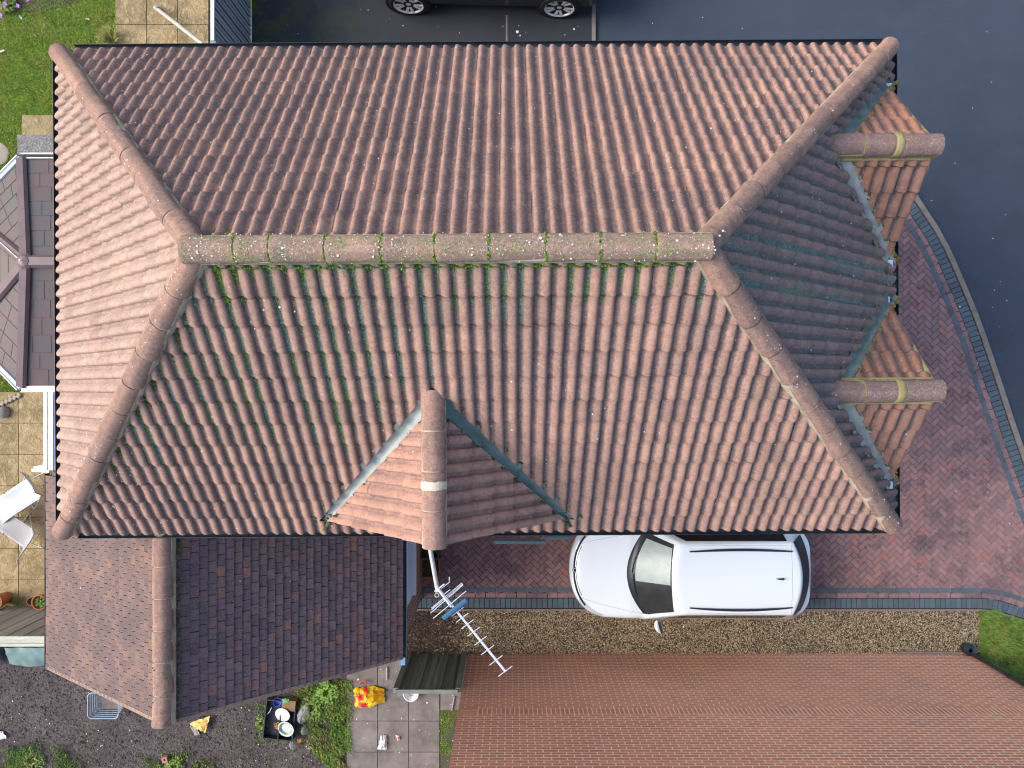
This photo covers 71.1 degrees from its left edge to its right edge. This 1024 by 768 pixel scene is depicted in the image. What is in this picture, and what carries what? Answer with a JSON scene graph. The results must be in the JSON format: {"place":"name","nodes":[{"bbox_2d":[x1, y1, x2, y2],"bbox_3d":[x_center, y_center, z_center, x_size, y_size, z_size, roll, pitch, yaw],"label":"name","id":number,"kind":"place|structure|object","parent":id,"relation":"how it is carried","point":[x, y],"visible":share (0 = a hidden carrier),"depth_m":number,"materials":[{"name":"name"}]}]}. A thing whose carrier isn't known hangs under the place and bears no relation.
{"place":"outdoors","nodes":[
{"label":"outdoors","id":0,"kind":"place"},
{"bbox_2d":[0,454,43,579],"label":"patio bedding","id":1,"kind":"object","parent":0,"point":[21,454],"depth_m":14.29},
{"bbox_2d":[0,392,54,605],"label":"sandstone patio","id":2,"kind":"structure","parent":0,"point":[22,428],"depth_m":14.27,"materials":[{"name":"beige stone"}]},
{"bbox_2d":[0,406,9,417],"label":"boulder","id":3,"kind":"object","parent":2,"relation":"on","point":[4,412],"visible":1,"depth_m":14.16,"materials":[{"name":"stone"}]},
{"bbox_2d":[0,592,11,607],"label":"terracotta pot","id":4,"kind":"object","parent":2,"relation":"on","point":[5,597],"visible":1,"depth_m":14.07,"materials":[{"name":"ceramic"}]},
{"bbox_2d":[4,597,27,605],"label":"weeds","id":5,"kind":"object","parent":2,"relation":"on","point":[13,600],"visible":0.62,"depth_m":14.25,"materials":[{"name":"green plant"}]},
{"bbox_2d":[0,513,43,561],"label":"garden chair","id":6,"kind":"object","parent":2,"relation":"on","point":[18,531],"visible":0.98,"depth_m":13.92,"materials":[{"name":"white plastic"}]},
{"bbox_2d":[0,470,54,523],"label":"garden chair","id":7,"kind":"object","parent":2,"relation":"on","point":[24,494],"visible":0.99,"depth_m":13.85,"materials":[{"name":"white plastic"}]},
{"bbox_2d":[26,597,32,605],"bbox_3d":[-9.483,4.295,14.200,0.177,0.140,0.176,0,90,0],"label":"terracotta pot","id":8,"kind":"object","parent":2,"relation":"on","point":[29,600],"visible":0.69,"depth_m":14.15,"materials":[{"name":"ceramic"}]},
{"bbox_2d":[31,594,43,609],"bbox_3d":[-9.247,4.274,14.133,0.302,0.274,0.299,0,90,0],"label":"terracotta pot","id":9,"kind":"object","parent":2,"relation":"on","point":[37,602],"visible":0.69,"depth_m":14.04,"materials":[{"name":"ceramic"}]},
{"bbox_2d":[31,392,54,472],"bbox_3d":[-6.866,0.829,12.800,2.732,3.000,1.378,0,90,0],"label":"lean to","id":10,"kind":"object","parent":2,"relation":"on","point":[48,465],"visible":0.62,"depth_m":11.82,"materials":[{"name":"white plastic"}]},
{"bbox_2d":[31,464,49,472],"bbox_3d":[-8.047,1.433,12.248,0.371,0.145,0.172,0,90,0],"label":"open window","id":11,"kind":"structure","parent":10,"relation":"in","point":[40,468],"depth_m":12.28,"materials":[{"name":"white plastic"}]},
{"bbox_2d":[0,0,117,391],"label":"lawn","id":12,"kind":"structure","parent":0,"point":[41,64],"depth_m":14.30,"materials":[{"name":"green plant"}]},
{"bbox_2d":[0,143,8,164],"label":"stepping stone","id":13,"kind":"object","parent":12,"relation":"on","point":[4,154],"visible":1,"depth_m":14.27,"materials":[{"name":"beige stone"}]},
{"bbox_2d":[0,374,28,402],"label":"grass","id":14,"kind":"structure","parent":12,"relation":"on","point":[2,389],"depth_m":14.28,"materials":[{"name":"green plant"}]},
{"bbox_2d":[0,153,63,391],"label":"conservatory","id":15,"kind":"object","parent":12,"relation":"on","point":[26,285],"visible":0.38,"depth_m":11.49,"materials":[{"name":"plastic"}]},
{"bbox_2d":[17,135,52,156],"bbox_3d":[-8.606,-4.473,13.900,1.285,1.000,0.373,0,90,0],"label":"doorstep","id":16,"kind":"structure","parent":12,"relation":"on","point":[34,143],"depth_m":13.40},
{"bbox_2d":[22,115,52,134],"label":"paving slab","id":17,"kind":"structure","parent":12,"relation":"on","point":[33,122],"depth_m":14.27,"materials":[{"name":"stone"}]},
{"bbox_2d":[2,0,79,12],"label":"flower bed","id":18,"kind":"object","parent":12,"relation":"on","point":[41,3],"visible":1,"depth_m":14.29,"materials":[{"name":"soil"}]},
{"bbox_2d":[0,0,28,17],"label":"flowering plant","id":19,"kind":"object","parent":18,"relation":"on","point":[5,4],"visible":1,"depth_m":14.17,"materials":[{"name":"green plant"}]},
{"bbox_2d":[94,25,119,43],"bbox_3d":[-7.953,-6.808,14.210,0.676,0.180,0.689,0,90,0],"label":"grass tuft","id":20,"kind":"object","parent":12,"relation":"on","point":[107,37],"visible":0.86,"depth_m":14.14,"materials":[{"name":"plant"}]},
{"bbox_2d":[115,0,208,43],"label":"sandstone path","id":21,"kind":"structure","parent":0,"point":[141,21],"depth_m":14.27,"materials":[{"name":"beige stone"}]},
{"bbox_2d":[153,5,203,42],"bbox_3d":[-6.239,-6.715,13.401,2.317,1.760,0.100,42,90,0],"label":"wooden pole","id":22,"kind":"object","parent":21,"relation":"on","point":[177,24],"visible":0.84,"depth_m":13.34,"materials":[{"name":"white wood"}]},
{"bbox_2d":[0,647,346,767],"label":"soil","id":23,"kind":"structure","parent":0,"point":[74,713],"depth_m":14.33,"materials":[{"name":"soil"}]},
{"bbox_2d":[0,731,5,739],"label":"white plastic sheet","id":24,"kind":"object","parent":23,"relation":"on","point":[2,736],"visible":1,"depth_m":14.27,"materials":[{"name":"white plastic"}]},
{"bbox_2d":[5,648,43,666],"bbox_3d":[-9.215,5.216,13.842,1.121,0.915,0.569,0,90,0],"label":"sheet","id":25,"kind":"object","parent":23,"relation":"on","point":[30,657],"visible":0.79,"depth_m":13.53,"materials":[{"name":"teal plastic"}]},
{"bbox_2d":[18,747,44,767],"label":"weed plant","id":26,"kind":"object","parent":23,"relation":"on","point":[29,764],"visible":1,"depth_m":14.27,"materials":[{"name":"green plant"}]},
{"bbox_2d":[1,723,122,767],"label":"weeds","id":27,"kind":"object","parent":23,"relation":"on","point":[12,764],"visible":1,"depth_m":14.28,"materials":[{"name":"green plant"}]},
{"bbox_2d":[87,692,122,718],"bbox_3d":[-7.989,6.285,14.137,0.618,0.290,0.518,0,90,0],"label":"wire basket","id":28,"kind":"object","parent":23,"relation":"on","point":[107,704],"visible":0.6,"depth_m":14.18,"materials":[{"name":"silver metal"}]},
{"bbox_2d":[161,754,169,762],"bbox_3d":[-6.892,7.456,14.265,0.110,0.110,0.110,-12,90,0],"label":"hollow brick","id":29,"kind":"object","parent":23,"relation":"on","point":[164,758],"visible":1,"depth_m":14.21,"materials":[{"name":"pink brick"}]},
{"bbox_2d":[127,744,218,767],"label":"weeds","id":30,"kind":"object","parent":23,"relation":"on","point":[173,758],"visible":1,"depth_m":14.28,"materials":[{"name":"green plant"}]},
{"bbox_2d":[164,756,184,767],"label":"weed plant","id":31,"kind":"object","parent":23,"relation":"on","point":[176,763],"visible":1,"depth_m":14.24,"materials":[{"name":"green plant"}]},
{"bbox_2d":[190,726,198,734],"bbox_3d":[-6.316,6.897,14.278,0.114,0.017,0.250,-29,90,0],"label":"plastic scrap","id":32,"kind":"object","parent":23,"relation":"on","point":[195,731],"visible":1,"depth_m":14.28,"materials":[{"name":"white plastic"}]},
{"bbox_2d":[190,716,209,732],"bbox_3d":[-6.168,6.803,14.241,0.456,0.037,0.286,-19,90,0],"label":"food wrapper","id":33,"kind":"object","parent":23,"relation":"on","point":[200,724],"visible":1,"depth_m":14.24,"materials":[{"name":"yellow plastic"}]},
{"bbox_2d":[255,716,267,729],"bbox_3d":[-4.982,6.742,14.252,0.284,0.100,0.300,0,90,0],"label":"weed plant","id":34,"kind":"object","parent":23,"relation":"on","point":[258,723],"visible":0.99,"depth_m":14.25,"materials":[{"name":"green plant"}]},
{"bbox_2d":[238,692,319,767],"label":"weeds","id":35,"kind":"object","parent":23,"relation":"on","point":[262,732],"visible":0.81,"depth_m":14.28,"materials":[{"name":"green plant"}]},
{"bbox_2d":[262,696,297,741],"bbox_3d":[-4.591,6.639,14.215,0.600,0.150,0.780,6,90,0],"label":"storage tray","id":36,"kind":"object","parent":23,"relation":"on","point":[270,732],"visible":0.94,"depth_m":14.26,"materials":[{"name":"plastic"}]},
{"bbox_2d":[273,698,281,706],"bbox_3d":[-4.628,6.275,14.165,0.170,0.085,0.168,0,90,0],"label":"bowl","id":37,"kind":"object","parent":36,"relation":"in","point":[276,703],"visible":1,"depth_m":14.16,"materials":[{"name":"blue plastic"}]},
{"bbox_2d":[275,708,289,720],"bbox_3d":[-4.521,6.517,14.119,0.298,0.087,0.291,0,90,0],"label":"plate","id":38,"kind":"object","parent":36,"relation":"in","point":[284,714],"visible":1,"depth_m":14.13,"materials":[{"name":"white ceramic"}]},
{"bbox_2d":[278,722,293,736],"bbox_3d":[-4.457,6.797,14.127,0.327,0.111,0.322,0,90,0],"label":"dish","id":39,"kind":"object","parent":36,"relation":"in","point":[286,729],"visible":1,"depth_m":14.14,"materials":[{"name":"white ceramic"}]},
{"bbox_2d":[282,697,297,711],"bbox_3d":[-4.399,6.336,14.190,0.260,0.160,0.200,6,90,0],"label":"cardboard box","id":40,"kind":"object","parent":36,"relation":"in","point":[290,705],"visible":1,"depth_m":14.11,"materials":[{"name":"brown cardboard"}]},
{"bbox_2d":[299,696,323,719],"bbox_3d":[-3.987,6.428,14.234,0.483,0.138,0.491,26,90,0],"label":"weed plant","id":41,"kind":"object","parent":23,"relation":"on","point":[315,711],"visible":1,"depth_m":14.22,"materials":[{"name":"green plant"}]},
{"bbox_2d":[295,679,352,767],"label":"weeds","id":42,"kind":"object","parent":23,"relation":"on","point":[333,725],"visible":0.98,"depth_m":14.26,"materials":[{"name":"green plant"}]},
{"bbox_2d":[314,681,338,703],"bbox_3d":[-3.667,6.125,14.231,0.478,0.143,0.472,29,90,0],"label":"weed plant","id":43,"kind":"object","parent":23,"relation":"on","point":[330,694],"visible":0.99,"depth_m":14.22,"materials":[{"name":"green plant"}]},
{"bbox_2d":[323,680,352,717],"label":"straw grass","id":44,"kind":"structure","parent":23,"relation":"on","point":[338,698],"depth_m":14.27,"materials":[{"name":"green plant"}]},
{"bbox_2d":[209,0,210,42],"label":"path bedding","id":45,"kind":"object","parent":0,"point":[209,20],"depth_m":14.29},
{"bbox_2d":[347,661,438,767],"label":"grey paving","id":46,"kind":"structure","parent":0,"point":[423,744],"depth_m":14.28,"materials":[{"name":"grey concrete"}]},
{"bbox_2d":[353,680,384,707],"bbox_3d":[-2.832,6.149,14.156,0.634,0.232,0.566,0,90,0],"label":"carrier bag","id":47,"kind":"object","parent":46,"relation":"on","point":[370,696],"visible":1,"depth_m":14.15,"materials":[{"name":"yellow plastic"}]},
{"bbox_2d":[377,735,386,749],"bbox_3d":[-2.580,7.128,14.227,0.197,0.094,0.295,0,90,0],"label":"crumpled packaging","id":48,"kind":"object","parent":46,"relation":"on","point":[383,742],"visible":1,"depth_m":14.23},
{"bbox_2d":[403,694,418,701],"bbox_3d":[-1.997,6.115,14.200,0.310,0.120,0.310,0,90,0],"label":"washing bowl","id":49,"kind":"object","parent":46,"relation":"on","point":[410,697],"visible":0.46,"depth_m":14.17,"materials":[{"name":"white plastic"}]},
{"bbox_2d":[252,0,591,52],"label":"asphalt driveway","id":50,"kind":"structure","parent":0,"point":[280,21],"depth_m":14.30,"materials":[{"name":"black asphalt"}]},
{"bbox_2d":[210,0,250,42],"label":"slatted fence","id":51,"kind":"object","parent":50,"relation":"on","point":[230,21],"visible":0.66,"depth_m":13.29,"materials":[{"name":"wood"}]},
{"bbox_2d":[385,0,597,17],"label":"dark car","id":52,"kind":"object","parent":50,"relation":"on","point":[558,8],"visible":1,"depth_m":13.89,"materials":[{"name":"black paint"}]},
{"bbox_2d":[377,657,466,767],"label":"paving bedding","id":53,"kind":"object","parent":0,"point":[444,760],"visible":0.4,"depth_m":14.29,"materials":[{"name":"grey concrete"}]},
{"bbox_2d":[439,710,457,754],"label":"grass","id":54,"kind":"structure","parent":53,"relation":"on","point":[447,729],"depth_m":14.29,"materials":[{"name":"green plant"}]},
{"bbox_2d":[440,693,460,709],"bbox_3d":[-1.221,6.290,14.307,0.408,0.047,0.408,0,90,0],"label":"paving edge","id":55,"kind":"object","parent":53,"relation":"on","point":[446,700],"visible":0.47,"depth_m":14.28,"materials":[{"name":"grey concrete"}]},
{"bbox_2d":[3,6,1012,765],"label":"pale fragments","id":56,"kind":"object","parent":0,"point":[559,616],"visible":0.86,"depth_m":14.29,"materials":[{"name":"white"}]},
{"bbox_2d":[249,0,1023,659],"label":"ground","id":57,"kind":"structure","parent":0,"point":[251,20],"depth_m":14.46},
{"bbox_2d":[0,606,43,646],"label":"board fence","id":58,"kind":"object","parent":57,"relation":"on","point":[21,626],"visible":0.28,"depth_m":13.01,"materials":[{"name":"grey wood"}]},
{"bbox_2d":[44,473,421,732],"bbox_3d":[-4.527,2.956,11.755,5.731,5.290,3.072,0,90,0],"label":"extension","id":59,"kind":"object","parent":57,"relation":"on","point":[161,633],"visible":0.8,"depth_m":10.11,"materials":[{"name":"tile"}]},
{"bbox_2d":[407,541,415,606],"bbox_3d":[-1.780,2.750,12.480,0.110,0.920,2.100,0,90,0],"label":"side window","id":60,"kind":"structure","parent":59,"relation":"in","point":[411,546],"depth_m":12.55,"materials":[{"name":"glass"}]},
{"bbox_2d":[393,651,466,693],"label":"gate","id":61,"kind":"structure","parent":57,"relation":"on","point":[427,673],"depth_m":13.25,"materials":[{"name":"grey wood"}]},
{"bbox_2d":[48,37,946,549],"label":"house","id":62,"kind":"structure","parent":57,"relation":"on","point":[434,295],"depth_m":7.65,"materials":[{"name":"tile"}]},
{"bbox_2d":[428,550,511,676],"bbox_3d":[-0.667,2.497,8.130,0.481,0.380,1.846,-31,90,0],"label":"television aerial","id":63,"kind":"object","parent":62,"relation":"attached to","point":[438,591],"visible":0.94,"depth_m":7.99,"materials":[{"name":"metal"}]},
{"bbox_2d":[407,611,979,655],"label":"gravel","id":64,"kind":"structure","parent":57,"relation":"on","point":[919,641],"depth_m":14.30,"materials":[{"name":"brown gravel"}]},
{"bbox_2d":[407,611,466,653],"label":"dead leaves","id":65,"kind":"object","parent":64,"relation":"on","point":[418,633],"visible":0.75,"depth_m":14.28,"materials":[{"name":"plant"}]},
{"bbox_2d":[417,608,1023,620],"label":"concrete haunch","id":66,"kind":"object","parent":57,"relation":"on","point":[423,609],"visible":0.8,"depth_m":14.29,"materials":[{"name":"grey concrete"}]},
{"bbox_2d":[449,642,1023,767],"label":"neighbour house","id":67,"kind":"structure","parent":57,"relation":"on","point":[928,709],"depth_m":11.77,"materials":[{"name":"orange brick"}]},
{"bbox_2d":[422,201,1023,618],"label":"block driveway","id":68,"kind":"structure","parent":0,"point":[968,468],"depth_m":14.29,"materials":[{"name":"red brick"}]},
{"bbox_2d":[421,546,427,556],"bbox_3d":[-1.792,3.351,14.226,0.294,0.153,0.287,0,90,0],"label":"leafy plant","id":69,"kind":"object","parent":68,"relation":"on","point":[424,552],"visible":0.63,"depth_m":14.20,"materials":[{"name":"green plant"}]},
{"bbox_2d":[420,555,440,577],"bbox_3d":[-1.603,3.595,14.155,0.412,0.270,0.410,0,90,0],"label":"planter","id":70,"kind":"object","parent":68,"relation":"on","point":[425,569],"visible":0.62,"depth_m":14.07,"materials":[{"name":"brown wood"}]},
{"bbox_2d":[427,550,438,561],"bbox_3d":[-1.548,3.360,14.135,0.240,0.290,0.236,0,90,0],"label":"bucket","id":71,"kind":"object","parent":68,"relation":"on","point":[435,552],"visible":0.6,"depth_m":14.02,"materials":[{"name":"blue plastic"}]},
{"bbox_2d":[568,525,810,633],"bbox_3d":[3.340,3.515,13.570,4.507,1.557,2.240,0,90,0],"label":"estate car","id":72,"kind":"object","parent":68,"relation":"on","point":[743,576],"visible":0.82,"depth_m":12.96,"materials":[{"name":"white paint"}]},
{"bbox_2d":[418,203,1023,617],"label":"blue driveway border","id":73,"kind":"object","parent":68,"relation":"on","point":[866,603],"visible":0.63,"depth_m":14.29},
{"bbox_2d":[422,214,1023,607],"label":"red driveway border","id":74,"kind":"object","parent":68,"relation":"on","point":[920,234],"visible":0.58,"depth_m":14.29,"materials":[{"name":"red brick"}]},
{"bbox_2d":[914,195,1023,463],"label":"kerb","id":75,"kind":"structure","parent":68,"relation":"on","point":[966,293],"depth_m":14.28,"materials":[{"name":"concrete"}]},
{"bbox_2d":[596,0,1023,445],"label":"road","id":76,"kind":"structure","parent":0,"point":[960,77],"depth_m":14.36,"materials":[{"name":"grey asphalt"}]},
{"bbox_2d":[592,3,595,40],"bbox_3d":[1.629,-10.886,14.309,0.075,0.042,12.902,0,90,0],"label":"kerb strip","id":77,"kind":"object","parent":76,"relation":"on","point":[594,22],"depth_m":14.29,"materials":[{"name":"concrete"}]},
{"bbox_2d":[978,609,1023,681],"bbox_3d":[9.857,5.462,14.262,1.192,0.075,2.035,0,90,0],"label":"grass","id":78,"kind":"structure","parent":0,"point":[1002,645],"depth_m":14.27,"materials":[{"name":"green plant"}]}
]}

